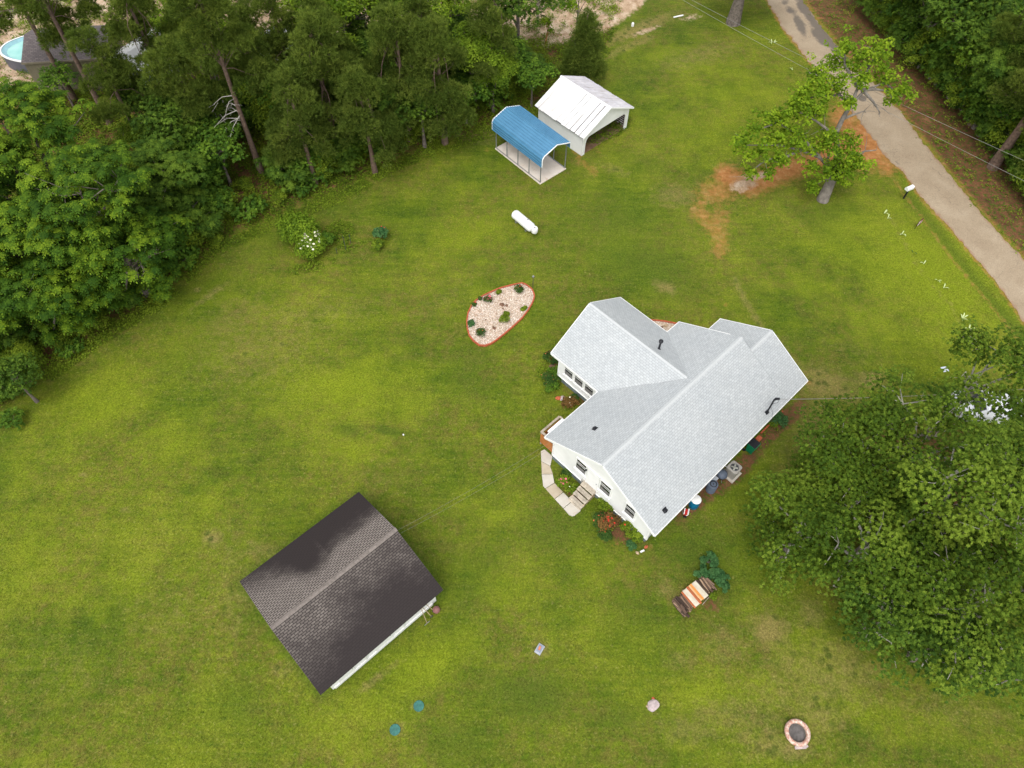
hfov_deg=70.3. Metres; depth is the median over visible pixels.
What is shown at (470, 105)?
understory tree
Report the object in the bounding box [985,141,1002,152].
bush
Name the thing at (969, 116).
understory tree
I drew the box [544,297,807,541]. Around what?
house
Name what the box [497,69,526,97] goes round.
understory tree
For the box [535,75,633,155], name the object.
garage
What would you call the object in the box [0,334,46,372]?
understory tree
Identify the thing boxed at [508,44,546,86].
understory tree
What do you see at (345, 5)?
broadleaf tree
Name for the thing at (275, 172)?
understory tree
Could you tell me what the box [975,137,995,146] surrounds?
bush
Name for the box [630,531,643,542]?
garden plant
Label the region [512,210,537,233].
propane tank
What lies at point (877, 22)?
understory tree
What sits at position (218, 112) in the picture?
broadleaf tree
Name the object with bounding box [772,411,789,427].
garden plant
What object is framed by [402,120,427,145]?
bush
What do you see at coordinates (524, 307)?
garden plant
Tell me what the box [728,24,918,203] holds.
catalpa tree
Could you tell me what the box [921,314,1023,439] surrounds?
oak tree
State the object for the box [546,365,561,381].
garden plant
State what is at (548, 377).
rose bush
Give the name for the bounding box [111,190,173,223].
understory tree
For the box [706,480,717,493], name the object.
barrel
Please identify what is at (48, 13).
pine tree
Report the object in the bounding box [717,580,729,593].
squash plant
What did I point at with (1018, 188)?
bush
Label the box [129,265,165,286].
understory tree
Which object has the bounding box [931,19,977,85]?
broadleaf tree
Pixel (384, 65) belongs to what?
understory tree
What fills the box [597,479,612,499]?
window
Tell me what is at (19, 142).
pecan tree
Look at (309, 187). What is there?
bush
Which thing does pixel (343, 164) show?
understory tree
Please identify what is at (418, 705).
septic lid
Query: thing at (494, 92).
understory tree
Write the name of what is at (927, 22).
broadleaf tree
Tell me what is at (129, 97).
broadleaf tree
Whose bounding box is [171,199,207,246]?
understory tree
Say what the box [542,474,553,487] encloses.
path
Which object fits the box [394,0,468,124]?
pine tree
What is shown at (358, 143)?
understory tree
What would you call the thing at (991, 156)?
bush
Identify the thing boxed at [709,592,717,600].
squash plant
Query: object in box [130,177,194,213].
understory tree
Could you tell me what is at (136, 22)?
pine tree
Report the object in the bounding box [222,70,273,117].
understory tree
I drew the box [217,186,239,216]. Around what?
bush
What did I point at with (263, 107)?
understory tree
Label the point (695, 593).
board
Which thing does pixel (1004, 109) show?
broadleaf tree
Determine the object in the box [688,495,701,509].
barrel
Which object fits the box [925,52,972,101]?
understory tree
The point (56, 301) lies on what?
pecan tree
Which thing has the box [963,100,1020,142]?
understory tree
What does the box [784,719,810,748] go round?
fire pit
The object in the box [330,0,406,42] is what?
broadleaf tree
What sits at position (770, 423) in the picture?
garden plant
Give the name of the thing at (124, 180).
pecan tree
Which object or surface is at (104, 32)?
pine tree
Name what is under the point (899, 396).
service wire
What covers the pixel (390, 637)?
door
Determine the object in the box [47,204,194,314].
pecan tree
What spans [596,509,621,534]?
rose bush
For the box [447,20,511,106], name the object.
broadleaf tree
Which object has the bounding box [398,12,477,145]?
pine tree
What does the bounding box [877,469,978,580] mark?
oak tree
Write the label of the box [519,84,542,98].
bush
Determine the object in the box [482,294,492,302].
rose bush
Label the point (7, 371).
broadleaf tree
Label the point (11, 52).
swimming pool
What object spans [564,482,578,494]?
garden plant
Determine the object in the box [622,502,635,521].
window
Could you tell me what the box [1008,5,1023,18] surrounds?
understory tree
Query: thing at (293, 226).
shrub
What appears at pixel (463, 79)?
broadleaf tree
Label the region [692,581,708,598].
board
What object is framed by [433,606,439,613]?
ball
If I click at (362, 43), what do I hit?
broadleaf tree
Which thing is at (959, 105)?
understory tree
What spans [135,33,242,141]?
pine tree
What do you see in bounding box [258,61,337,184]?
pine tree
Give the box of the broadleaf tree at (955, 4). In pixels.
[928,0,1020,79]
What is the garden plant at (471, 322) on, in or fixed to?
on the gravel bed at (497, 312)
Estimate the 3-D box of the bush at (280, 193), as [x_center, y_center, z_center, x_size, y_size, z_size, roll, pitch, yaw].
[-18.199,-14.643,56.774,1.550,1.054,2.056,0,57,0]
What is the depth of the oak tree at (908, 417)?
36.74 m
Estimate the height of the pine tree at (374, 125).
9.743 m
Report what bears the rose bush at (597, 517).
on the ground at (716, 192)
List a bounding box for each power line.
[683,0,1023,180]
[692,0,1023,160]
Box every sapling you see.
[541,17,553,44]
[560,0,594,47]
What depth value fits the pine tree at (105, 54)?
52.49 m
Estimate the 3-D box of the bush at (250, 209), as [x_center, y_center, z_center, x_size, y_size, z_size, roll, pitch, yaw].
[-20.055,-13.526,55.773,2.422,1.549,3.162,21,59,13]
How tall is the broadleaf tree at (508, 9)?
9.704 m
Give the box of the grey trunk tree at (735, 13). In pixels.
[726,0,743,26]
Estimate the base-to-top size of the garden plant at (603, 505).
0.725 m
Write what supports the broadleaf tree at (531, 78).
on the ground at (716, 192)
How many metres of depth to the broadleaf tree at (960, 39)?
58.92 m
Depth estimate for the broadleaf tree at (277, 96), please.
57.78 m
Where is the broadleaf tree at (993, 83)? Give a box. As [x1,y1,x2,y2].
[971,56,1023,136]
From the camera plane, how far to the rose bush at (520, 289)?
51.82 m
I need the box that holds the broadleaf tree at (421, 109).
[393,81,451,147]
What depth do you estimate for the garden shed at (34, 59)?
62.27 m
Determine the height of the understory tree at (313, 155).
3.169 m
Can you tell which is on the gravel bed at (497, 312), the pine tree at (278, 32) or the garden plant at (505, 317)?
the garden plant at (505, 317)
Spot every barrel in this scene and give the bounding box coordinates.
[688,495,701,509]
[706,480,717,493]
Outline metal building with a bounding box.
[116,30,178,90]
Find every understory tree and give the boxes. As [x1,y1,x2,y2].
[0,319,34,353]
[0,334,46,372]
[0,366,18,401]
[38,325,74,352]
[74,303,109,335]
[89,165,143,222]
[104,277,143,311]
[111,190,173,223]
[122,160,163,176]
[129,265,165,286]
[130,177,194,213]
[131,129,228,193]
[158,210,200,261]
[168,185,236,238]
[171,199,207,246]
[183,135,227,189]
[191,185,236,216]
[209,91,264,138]
[212,77,255,128]
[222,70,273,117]
[234,76,278,133]
[249,90,303,134]
[252,149,316,192]
[285,138,323,182]
[292,95,346,142]
[314,137,341,178]
[319,137,360,173]
[337,131,368,163]
[355,112,381,153]
[372,60,410,83]
[405,105,436,135]
[430,64,462,78]
[440,5,467,27]
[446,87,479,112]
[451,11,471,28]
[455,68,496,100]
[473,71,510,110]
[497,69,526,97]
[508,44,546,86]
[855,0,882,14]
[862,0,899,28]
[865,0,898,24]
[880,13,903,39]
[883,0,920,34]
[886,12,941,55]
[894,21,933,48]
[901,23,942,68]
[904,40,939,68]
[919,31,960,79]
[924,66,946,86]
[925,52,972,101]
[937,67,961,95]
[943,72,973,108]
[945,83,978,110]
[957,79,994,121]
[962,101,981,127]
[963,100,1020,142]
[971,111,1013,139]
[984,113,1023,159]
[1000,142,1023,185]
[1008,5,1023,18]
[1009,162,1023,195]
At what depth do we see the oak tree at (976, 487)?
31.83 m
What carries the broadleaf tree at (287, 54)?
on the ground at (716, 192)
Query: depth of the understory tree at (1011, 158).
57.29 m
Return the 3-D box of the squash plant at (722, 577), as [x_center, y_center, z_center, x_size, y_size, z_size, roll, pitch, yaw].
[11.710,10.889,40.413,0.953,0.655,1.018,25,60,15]
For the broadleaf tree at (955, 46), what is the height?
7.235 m
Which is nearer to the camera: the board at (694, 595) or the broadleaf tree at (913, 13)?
the board at (694, 595)
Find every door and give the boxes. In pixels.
[338,667,355,682]
[375,634,392,650]
[585,467,600,491]
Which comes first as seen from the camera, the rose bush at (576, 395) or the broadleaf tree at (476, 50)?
the rose bush at (576, 395)
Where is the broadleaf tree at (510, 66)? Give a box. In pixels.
[463,49,520,112]
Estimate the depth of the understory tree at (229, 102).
58.59 m
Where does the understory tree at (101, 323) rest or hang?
on the ground at (716, 192)
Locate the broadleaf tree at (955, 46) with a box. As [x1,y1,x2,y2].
[939,17,999,72]
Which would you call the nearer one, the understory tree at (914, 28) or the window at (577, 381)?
the window at (577, 381)
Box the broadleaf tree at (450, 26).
[435,20,468,71]
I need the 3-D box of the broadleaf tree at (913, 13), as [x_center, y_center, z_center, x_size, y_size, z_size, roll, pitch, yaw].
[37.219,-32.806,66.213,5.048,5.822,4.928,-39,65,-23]
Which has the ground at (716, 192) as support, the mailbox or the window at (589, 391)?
the mailbox
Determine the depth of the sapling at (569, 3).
64.49 m
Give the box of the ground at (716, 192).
[0,0,1023,767]
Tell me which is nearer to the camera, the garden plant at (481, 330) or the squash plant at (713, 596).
the squash plant at (713, 596)
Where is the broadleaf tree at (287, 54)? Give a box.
[279,50,324,61]
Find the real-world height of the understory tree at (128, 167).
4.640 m
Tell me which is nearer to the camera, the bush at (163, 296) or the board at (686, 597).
the board at (686, 597)
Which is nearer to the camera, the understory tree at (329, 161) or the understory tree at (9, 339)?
the understory tree at (9, 339)
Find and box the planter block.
[755,435,761,441]
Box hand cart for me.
[682,508,689,517]
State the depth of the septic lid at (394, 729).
36.40 m
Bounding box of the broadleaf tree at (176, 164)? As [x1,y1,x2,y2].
[128,126,207,210]
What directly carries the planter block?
on the ground at (716, 192)
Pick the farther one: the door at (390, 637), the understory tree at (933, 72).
the understory tree at (933, 72)
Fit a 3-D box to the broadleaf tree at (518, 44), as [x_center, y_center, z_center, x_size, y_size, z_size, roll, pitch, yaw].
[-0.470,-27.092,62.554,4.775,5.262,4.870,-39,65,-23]
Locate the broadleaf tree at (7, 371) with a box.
[0,351,43,402]
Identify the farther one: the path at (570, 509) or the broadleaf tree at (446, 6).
the broadleaf tree at (446, 6)
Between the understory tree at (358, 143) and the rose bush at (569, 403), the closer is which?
the rose bush at (569, 403)
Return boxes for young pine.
[554,6,608,81]
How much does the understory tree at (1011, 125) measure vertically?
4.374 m
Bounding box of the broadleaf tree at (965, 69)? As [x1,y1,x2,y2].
[949,63,991,87]
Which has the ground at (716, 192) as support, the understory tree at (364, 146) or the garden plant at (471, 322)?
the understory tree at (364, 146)
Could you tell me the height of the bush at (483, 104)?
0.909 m
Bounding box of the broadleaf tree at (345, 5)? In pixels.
[275,0,382,44]
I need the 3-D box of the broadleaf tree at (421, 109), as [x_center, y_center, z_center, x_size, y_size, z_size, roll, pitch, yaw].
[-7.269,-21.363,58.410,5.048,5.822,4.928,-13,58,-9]
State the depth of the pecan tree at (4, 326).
47.47 m
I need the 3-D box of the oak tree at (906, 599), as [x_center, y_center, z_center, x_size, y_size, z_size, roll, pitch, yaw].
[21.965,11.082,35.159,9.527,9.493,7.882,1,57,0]
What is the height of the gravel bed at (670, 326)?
0.075 m
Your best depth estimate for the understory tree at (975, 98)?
60.14 m
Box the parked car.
[951,391,1014,424]
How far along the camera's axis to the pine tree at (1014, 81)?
55.74 m
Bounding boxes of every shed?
[21,25,123,91]
[240,492,442,694]
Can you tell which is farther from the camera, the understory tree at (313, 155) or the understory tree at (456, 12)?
the understory tree at (456, 12)
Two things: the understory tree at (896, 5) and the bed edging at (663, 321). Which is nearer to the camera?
the bed edging at (663, 321)
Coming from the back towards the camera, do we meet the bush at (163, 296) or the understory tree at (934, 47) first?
the understory tree at (934, 47)
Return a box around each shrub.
[274,210,319,248]
[321,230,335,244]
[371,238,384,250]
[372,226,388,238]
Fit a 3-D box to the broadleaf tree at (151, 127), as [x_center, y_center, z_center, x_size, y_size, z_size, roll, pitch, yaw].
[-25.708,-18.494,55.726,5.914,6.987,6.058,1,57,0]
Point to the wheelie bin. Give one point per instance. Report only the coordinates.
(753, 444)
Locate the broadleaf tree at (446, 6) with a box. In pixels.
[389,0,472,35]
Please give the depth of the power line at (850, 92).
53.65 m
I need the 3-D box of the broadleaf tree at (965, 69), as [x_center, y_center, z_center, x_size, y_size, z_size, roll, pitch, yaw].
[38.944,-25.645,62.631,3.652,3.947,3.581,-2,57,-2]
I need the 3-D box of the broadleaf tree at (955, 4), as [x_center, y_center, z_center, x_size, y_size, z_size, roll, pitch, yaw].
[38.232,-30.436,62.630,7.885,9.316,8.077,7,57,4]
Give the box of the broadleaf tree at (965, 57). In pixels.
[952,44,982,76]
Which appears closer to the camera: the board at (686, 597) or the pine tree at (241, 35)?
the board at (686, 597)
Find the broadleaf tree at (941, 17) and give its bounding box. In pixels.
[923,0,1008,79]
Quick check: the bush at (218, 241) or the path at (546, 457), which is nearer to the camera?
the path at (546, 457)
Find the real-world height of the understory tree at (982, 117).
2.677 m
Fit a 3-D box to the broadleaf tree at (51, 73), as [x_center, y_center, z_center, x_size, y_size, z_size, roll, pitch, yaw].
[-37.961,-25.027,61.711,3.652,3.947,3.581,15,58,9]
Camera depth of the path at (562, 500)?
43.25 m
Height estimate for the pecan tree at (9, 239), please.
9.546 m
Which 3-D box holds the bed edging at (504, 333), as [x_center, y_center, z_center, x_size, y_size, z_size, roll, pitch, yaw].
[-0.981,-5.188,51.186,3.612,0.180,6.273,38,64,22]
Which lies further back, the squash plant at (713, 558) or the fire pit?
the squash plant at (713, 558)
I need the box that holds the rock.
[647,699,659,711]
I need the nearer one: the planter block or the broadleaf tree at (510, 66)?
the planter block
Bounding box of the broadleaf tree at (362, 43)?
[329,36,381,108]
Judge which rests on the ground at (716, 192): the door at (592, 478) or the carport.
the carport
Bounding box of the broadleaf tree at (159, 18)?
[144,0,252,79]
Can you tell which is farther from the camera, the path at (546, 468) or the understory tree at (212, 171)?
the understory tree at (212, 171)
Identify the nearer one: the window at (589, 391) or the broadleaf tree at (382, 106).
the window at (589, 391)
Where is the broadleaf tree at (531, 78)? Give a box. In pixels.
[514,56,559,106]
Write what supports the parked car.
on the ground at (716, 192)
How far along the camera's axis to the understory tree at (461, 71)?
61.99 m
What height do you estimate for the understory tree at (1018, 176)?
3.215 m
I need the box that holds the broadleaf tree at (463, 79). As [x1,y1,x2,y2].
[449,69,492,123]
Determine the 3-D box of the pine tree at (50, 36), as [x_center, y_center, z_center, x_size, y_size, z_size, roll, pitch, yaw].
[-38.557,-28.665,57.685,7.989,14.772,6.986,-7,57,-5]
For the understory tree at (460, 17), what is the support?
on the ground at (716, 192)
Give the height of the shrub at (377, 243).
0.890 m
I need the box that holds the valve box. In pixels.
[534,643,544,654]
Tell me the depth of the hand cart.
42.55 m
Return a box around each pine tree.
[0,0,77,101]
[3,0,113,125]
[63,23,172,128]
[99,0,159,43]
[101,0,179,93]
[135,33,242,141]
[154,3,225,80]
[162,0,277,173]
[221,0,282,100]
[249,0,311,77]
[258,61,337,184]
[281,5,366,137]
[293,0,362,66]
[331,63,409,173]
[358,0,432,142]
[360,0,393,17]
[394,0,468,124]
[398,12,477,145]
[455,0,517,109]
[985,67,1023,170]
[1012,122,1023,181]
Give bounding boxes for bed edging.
[466,282,534,346]
[651,319,676,323]
[760,410,782,433]
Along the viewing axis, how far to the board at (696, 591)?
39.79 m
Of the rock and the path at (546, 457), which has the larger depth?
the path at (546, 457)
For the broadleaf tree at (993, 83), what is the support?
on the ground at (716, 192)
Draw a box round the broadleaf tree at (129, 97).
[111,76,176,125]
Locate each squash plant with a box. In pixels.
[693,564,710,578]
[698,550,718,567]
[708,567,720,579]
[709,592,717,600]
[714,568,730,588]
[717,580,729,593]
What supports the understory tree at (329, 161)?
on the ground at (716, 192)
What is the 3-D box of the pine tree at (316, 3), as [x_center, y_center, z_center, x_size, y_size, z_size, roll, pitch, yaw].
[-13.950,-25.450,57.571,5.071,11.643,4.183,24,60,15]
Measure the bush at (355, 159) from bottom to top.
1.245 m
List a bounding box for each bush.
[0,406,24,430]
[19,361,42,387]
[54,336,83,358]
[154,289,172,303]
[168,242,199,275]
[207,231,223,248]
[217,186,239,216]
[229,175,254,192]
[230,193,268,222]
[263,170,287,181]
[270,187,288,206]
[292,168,327,197]
[292,228,329,260]
[336,154,362,166]
[367,139,391,157]
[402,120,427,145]
[471,100,487,110]
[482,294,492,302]
[514,284,523,293]
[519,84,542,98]
[540,372,557,386]
[542,350,557,363]
[545,382,559,392]
[561,396,580,408]
[571,393,578,400]
[591,511,609,530]
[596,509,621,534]
[596,524,612,541]
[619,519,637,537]
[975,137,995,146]
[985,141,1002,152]
[989,154,1010,168]
[1012,182,1022,192]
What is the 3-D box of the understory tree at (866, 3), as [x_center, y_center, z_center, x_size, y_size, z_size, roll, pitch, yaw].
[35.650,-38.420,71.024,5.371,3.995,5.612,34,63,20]
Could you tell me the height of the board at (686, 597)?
0.035 m
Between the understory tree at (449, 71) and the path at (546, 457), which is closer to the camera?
the path at (546, 457)
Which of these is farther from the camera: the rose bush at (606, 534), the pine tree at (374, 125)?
the pine tree at (374, 125)
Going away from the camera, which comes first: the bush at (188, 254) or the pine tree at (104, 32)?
the bush at (188, 254)
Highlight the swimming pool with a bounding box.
[0,36,29,73]
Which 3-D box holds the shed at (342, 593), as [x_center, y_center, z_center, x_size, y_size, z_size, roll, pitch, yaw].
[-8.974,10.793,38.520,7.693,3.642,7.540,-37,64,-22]
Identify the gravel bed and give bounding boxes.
[468,284,533,344]
[653,321,673,330]
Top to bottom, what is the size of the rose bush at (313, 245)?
1.693 m
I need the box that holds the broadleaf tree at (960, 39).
[937,11,1018,99]
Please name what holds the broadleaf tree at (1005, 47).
on the ground at (716, 192)
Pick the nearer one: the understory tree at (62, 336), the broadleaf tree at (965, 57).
the understory tree at (62, 336)
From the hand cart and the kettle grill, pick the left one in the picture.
the hand cart
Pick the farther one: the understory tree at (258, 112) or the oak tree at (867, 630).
the understory tree at (258, 112)
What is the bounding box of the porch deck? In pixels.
[540,416,563,453]
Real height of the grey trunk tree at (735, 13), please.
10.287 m
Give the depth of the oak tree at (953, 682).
33.39 m
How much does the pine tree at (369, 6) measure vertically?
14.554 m
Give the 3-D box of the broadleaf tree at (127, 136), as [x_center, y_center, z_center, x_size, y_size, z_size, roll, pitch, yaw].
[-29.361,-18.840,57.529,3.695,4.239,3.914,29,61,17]
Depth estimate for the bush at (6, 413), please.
45.54 m
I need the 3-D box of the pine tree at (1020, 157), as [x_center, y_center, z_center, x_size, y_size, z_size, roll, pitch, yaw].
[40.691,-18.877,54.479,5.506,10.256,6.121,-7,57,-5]
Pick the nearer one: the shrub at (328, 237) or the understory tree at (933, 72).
the shrub at (328, 237)
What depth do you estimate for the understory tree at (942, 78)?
63.29 m
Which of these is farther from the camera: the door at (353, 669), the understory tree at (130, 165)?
the understory tree at (130, 165)
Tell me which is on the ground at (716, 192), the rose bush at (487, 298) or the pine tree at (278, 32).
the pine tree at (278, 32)
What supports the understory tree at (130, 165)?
on the ground at (716, 192)
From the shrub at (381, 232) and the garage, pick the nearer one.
the shrub at (381, 232)
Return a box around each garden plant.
[467,319,474,326]
[475,327,485,336]
[498,314,509,322]
[520,305,527,310]
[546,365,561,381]
[555,474,569,486]
[560,468,571,477]
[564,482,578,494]
[596,497,613,512]
[626,539,637,550]
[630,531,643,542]
[768,418,779,426]
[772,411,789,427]
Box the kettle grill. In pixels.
[717,469,727,482]
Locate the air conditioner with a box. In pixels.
[724,460,741,482]
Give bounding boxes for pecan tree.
[0,77,120,243]
[0,130,70,247]
[0,137,176,286]
[0,182,109,319]
[0,251,125,347]
[0,277,33,352]
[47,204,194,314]
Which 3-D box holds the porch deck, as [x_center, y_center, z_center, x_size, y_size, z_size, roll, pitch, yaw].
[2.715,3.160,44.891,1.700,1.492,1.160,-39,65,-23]
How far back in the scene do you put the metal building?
63.03 m
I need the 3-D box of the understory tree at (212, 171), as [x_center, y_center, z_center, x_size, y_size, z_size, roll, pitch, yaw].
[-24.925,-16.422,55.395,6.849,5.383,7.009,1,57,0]
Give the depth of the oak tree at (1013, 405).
36.82 m
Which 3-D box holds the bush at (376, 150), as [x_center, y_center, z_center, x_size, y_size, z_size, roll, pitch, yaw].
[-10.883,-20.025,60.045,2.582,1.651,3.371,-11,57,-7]
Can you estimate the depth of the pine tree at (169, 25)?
55.35 m
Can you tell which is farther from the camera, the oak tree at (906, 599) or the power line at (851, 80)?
the power line at (851, 80)
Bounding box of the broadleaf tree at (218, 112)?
[159,92,236,133]
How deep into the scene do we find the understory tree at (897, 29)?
66.40 m
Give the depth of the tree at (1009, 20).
55.67 m
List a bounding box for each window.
[563,366,573,381]
[572,374,583,389]
[573,457,587,477]
[582,383,593,396]
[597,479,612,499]
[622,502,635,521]
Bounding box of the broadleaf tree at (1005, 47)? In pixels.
[965,17,1023,119]
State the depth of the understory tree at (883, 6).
69.27 m
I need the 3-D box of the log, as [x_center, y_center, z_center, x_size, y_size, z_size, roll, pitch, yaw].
[9.231,11.933,39.549,0.119,0.107,0.954,-37,66,-9]
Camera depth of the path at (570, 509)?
42.91 m
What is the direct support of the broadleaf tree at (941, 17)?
on the ground at (716, 192)
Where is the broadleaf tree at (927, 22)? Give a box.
[909,0,985,62]
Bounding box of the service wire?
[823,389,1022,398]
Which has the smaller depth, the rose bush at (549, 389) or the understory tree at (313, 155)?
the rose bush at (549, 389)
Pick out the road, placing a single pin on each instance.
(910, 155)
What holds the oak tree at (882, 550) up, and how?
on the ground at (716, 192)
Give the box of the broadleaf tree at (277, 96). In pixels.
[268,74,325,121]
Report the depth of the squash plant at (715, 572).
40.40 m
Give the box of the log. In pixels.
[675,596,687,610]
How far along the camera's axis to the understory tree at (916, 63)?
65.61 m
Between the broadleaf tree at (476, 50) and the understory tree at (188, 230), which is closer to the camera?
the understory tree at (188, 230)
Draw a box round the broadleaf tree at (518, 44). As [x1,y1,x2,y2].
[486,33,532,70]
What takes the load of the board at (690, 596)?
on the board at (686, 597)
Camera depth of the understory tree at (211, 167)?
54.58 m
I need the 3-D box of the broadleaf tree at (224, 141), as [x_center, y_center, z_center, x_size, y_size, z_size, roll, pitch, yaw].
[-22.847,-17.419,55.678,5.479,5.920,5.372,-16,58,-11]
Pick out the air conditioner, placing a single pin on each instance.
(733, 468)
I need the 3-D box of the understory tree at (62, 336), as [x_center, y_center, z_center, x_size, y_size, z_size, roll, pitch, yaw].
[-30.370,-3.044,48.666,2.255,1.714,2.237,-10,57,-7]
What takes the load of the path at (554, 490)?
on the ground at (716, 192)
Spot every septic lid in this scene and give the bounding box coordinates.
[390,724,399,735]
[413,700,423,711]
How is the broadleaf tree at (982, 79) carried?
on the ground at (716, 192)
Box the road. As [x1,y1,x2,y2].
[767,0,1023,321]
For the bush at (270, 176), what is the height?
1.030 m
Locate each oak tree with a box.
[738,469,857,596]
[784,393,925,541]
[787,456,991,618]
[823,526,987,689]
[833,364,1019,516]
[847,417,1023,590]
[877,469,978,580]
[880,518,1023,695]
[891,573,1023,703]
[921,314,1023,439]
[939,490,1023,637]
[941,608,1023,719]
[966,384,1023,551]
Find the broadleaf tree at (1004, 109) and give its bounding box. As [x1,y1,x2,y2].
[987,84,1023,142]
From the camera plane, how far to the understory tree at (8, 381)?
45.62 m
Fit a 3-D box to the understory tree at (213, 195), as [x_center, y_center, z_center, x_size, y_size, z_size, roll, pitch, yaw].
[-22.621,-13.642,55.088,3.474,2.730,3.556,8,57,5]
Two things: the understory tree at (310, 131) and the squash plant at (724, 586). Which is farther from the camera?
the understory tree at (310, 131)
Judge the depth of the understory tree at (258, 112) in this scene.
58.42 m
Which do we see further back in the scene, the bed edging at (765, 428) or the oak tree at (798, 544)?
the bed edging at (765, 428)
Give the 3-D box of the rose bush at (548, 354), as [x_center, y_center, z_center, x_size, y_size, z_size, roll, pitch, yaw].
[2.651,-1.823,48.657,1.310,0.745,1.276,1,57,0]
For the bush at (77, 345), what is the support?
on the ground at (716, 192)
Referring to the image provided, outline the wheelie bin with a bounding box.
[742,438,760,453]
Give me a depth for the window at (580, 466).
42.41 m
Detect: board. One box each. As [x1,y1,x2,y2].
[681,592,695,607]
[683,588,699,606]
[686,586,701,603]
[688,585,701,599]
[690,584,703,599]
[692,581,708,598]
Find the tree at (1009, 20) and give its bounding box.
[967,10,1023,126]
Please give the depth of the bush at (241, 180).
57.20 m
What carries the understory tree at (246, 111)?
on the ground at (716, 192)
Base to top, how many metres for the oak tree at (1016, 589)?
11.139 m
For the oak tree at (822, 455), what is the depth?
37.29 m
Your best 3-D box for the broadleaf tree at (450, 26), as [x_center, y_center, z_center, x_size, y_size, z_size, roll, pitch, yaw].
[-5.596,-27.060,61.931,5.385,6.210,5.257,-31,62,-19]
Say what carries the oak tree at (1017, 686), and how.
on the ground at (716, 192)
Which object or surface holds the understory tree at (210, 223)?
on the ground at (716, 192)
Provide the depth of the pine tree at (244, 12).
55.78 m
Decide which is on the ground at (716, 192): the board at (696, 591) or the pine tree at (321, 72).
the pine tree at (321, 72)
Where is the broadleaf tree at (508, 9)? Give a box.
[471,0,565,49]
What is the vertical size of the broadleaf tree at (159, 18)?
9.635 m
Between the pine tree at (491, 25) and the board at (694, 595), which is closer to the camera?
the board at (694, 595)
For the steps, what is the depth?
43.00 m
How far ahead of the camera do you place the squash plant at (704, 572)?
40.42 m
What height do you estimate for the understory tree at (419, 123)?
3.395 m
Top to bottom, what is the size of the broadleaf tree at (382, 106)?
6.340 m
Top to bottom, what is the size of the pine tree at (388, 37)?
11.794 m
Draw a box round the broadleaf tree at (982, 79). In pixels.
[971,39,1023,129]
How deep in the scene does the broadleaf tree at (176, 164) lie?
51.43 m
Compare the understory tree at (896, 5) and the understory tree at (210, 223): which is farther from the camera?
the understory tree at (896, 5)
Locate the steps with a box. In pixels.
[568,481,595,509]
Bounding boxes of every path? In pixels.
[541,449,551,465]
[541,462,552,473]
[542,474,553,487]
[546,483,562,498]
[555,493,570,507]
[564,503,580,515]
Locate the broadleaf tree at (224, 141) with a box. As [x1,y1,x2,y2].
[175,114,248,187]
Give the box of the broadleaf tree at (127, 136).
[112,117,155,145]
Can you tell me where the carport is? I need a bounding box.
[492,105,570,183]
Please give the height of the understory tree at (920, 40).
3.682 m
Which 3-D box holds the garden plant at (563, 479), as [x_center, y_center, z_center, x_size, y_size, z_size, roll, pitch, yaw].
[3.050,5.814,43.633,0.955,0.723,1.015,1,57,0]
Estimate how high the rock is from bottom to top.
0.363 m
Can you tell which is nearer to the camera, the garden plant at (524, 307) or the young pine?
the garden plant at (524, 307)
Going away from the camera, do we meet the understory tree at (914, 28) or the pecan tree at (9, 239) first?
the pecan tree at (9, 239)
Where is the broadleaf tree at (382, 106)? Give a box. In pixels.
[342,66,426,124]
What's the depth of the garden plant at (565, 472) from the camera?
43.95 m
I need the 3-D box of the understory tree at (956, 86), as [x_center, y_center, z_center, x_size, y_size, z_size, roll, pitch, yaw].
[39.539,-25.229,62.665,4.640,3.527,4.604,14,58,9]
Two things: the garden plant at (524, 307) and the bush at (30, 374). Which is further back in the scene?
the garden plant at (524, 307)
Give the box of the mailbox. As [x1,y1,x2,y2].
[903,184,914,198]
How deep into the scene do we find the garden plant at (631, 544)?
41.55 m
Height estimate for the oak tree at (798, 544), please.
6.868 m
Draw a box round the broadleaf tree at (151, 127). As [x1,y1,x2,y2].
[129,94,204,153]
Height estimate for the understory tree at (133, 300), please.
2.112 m
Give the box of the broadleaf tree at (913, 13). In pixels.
[898,0,931,26]
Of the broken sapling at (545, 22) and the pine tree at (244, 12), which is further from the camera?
the broken sapling at (545, 22)
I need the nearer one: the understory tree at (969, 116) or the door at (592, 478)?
the door at (592, 478)
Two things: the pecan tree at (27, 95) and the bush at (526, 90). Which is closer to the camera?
the pecan tree at (27, 95)
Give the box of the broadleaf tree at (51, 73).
[35,58,80,106]
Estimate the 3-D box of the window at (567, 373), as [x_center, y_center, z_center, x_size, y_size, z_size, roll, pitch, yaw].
[3.612,-0.749,46.350,0.150,1.210,0.860,-39,65,-23]
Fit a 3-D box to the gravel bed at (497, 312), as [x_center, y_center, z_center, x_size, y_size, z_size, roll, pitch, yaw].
[-0.986,-5.163,51.221,3.514,0.075,6.186,38,64,22]

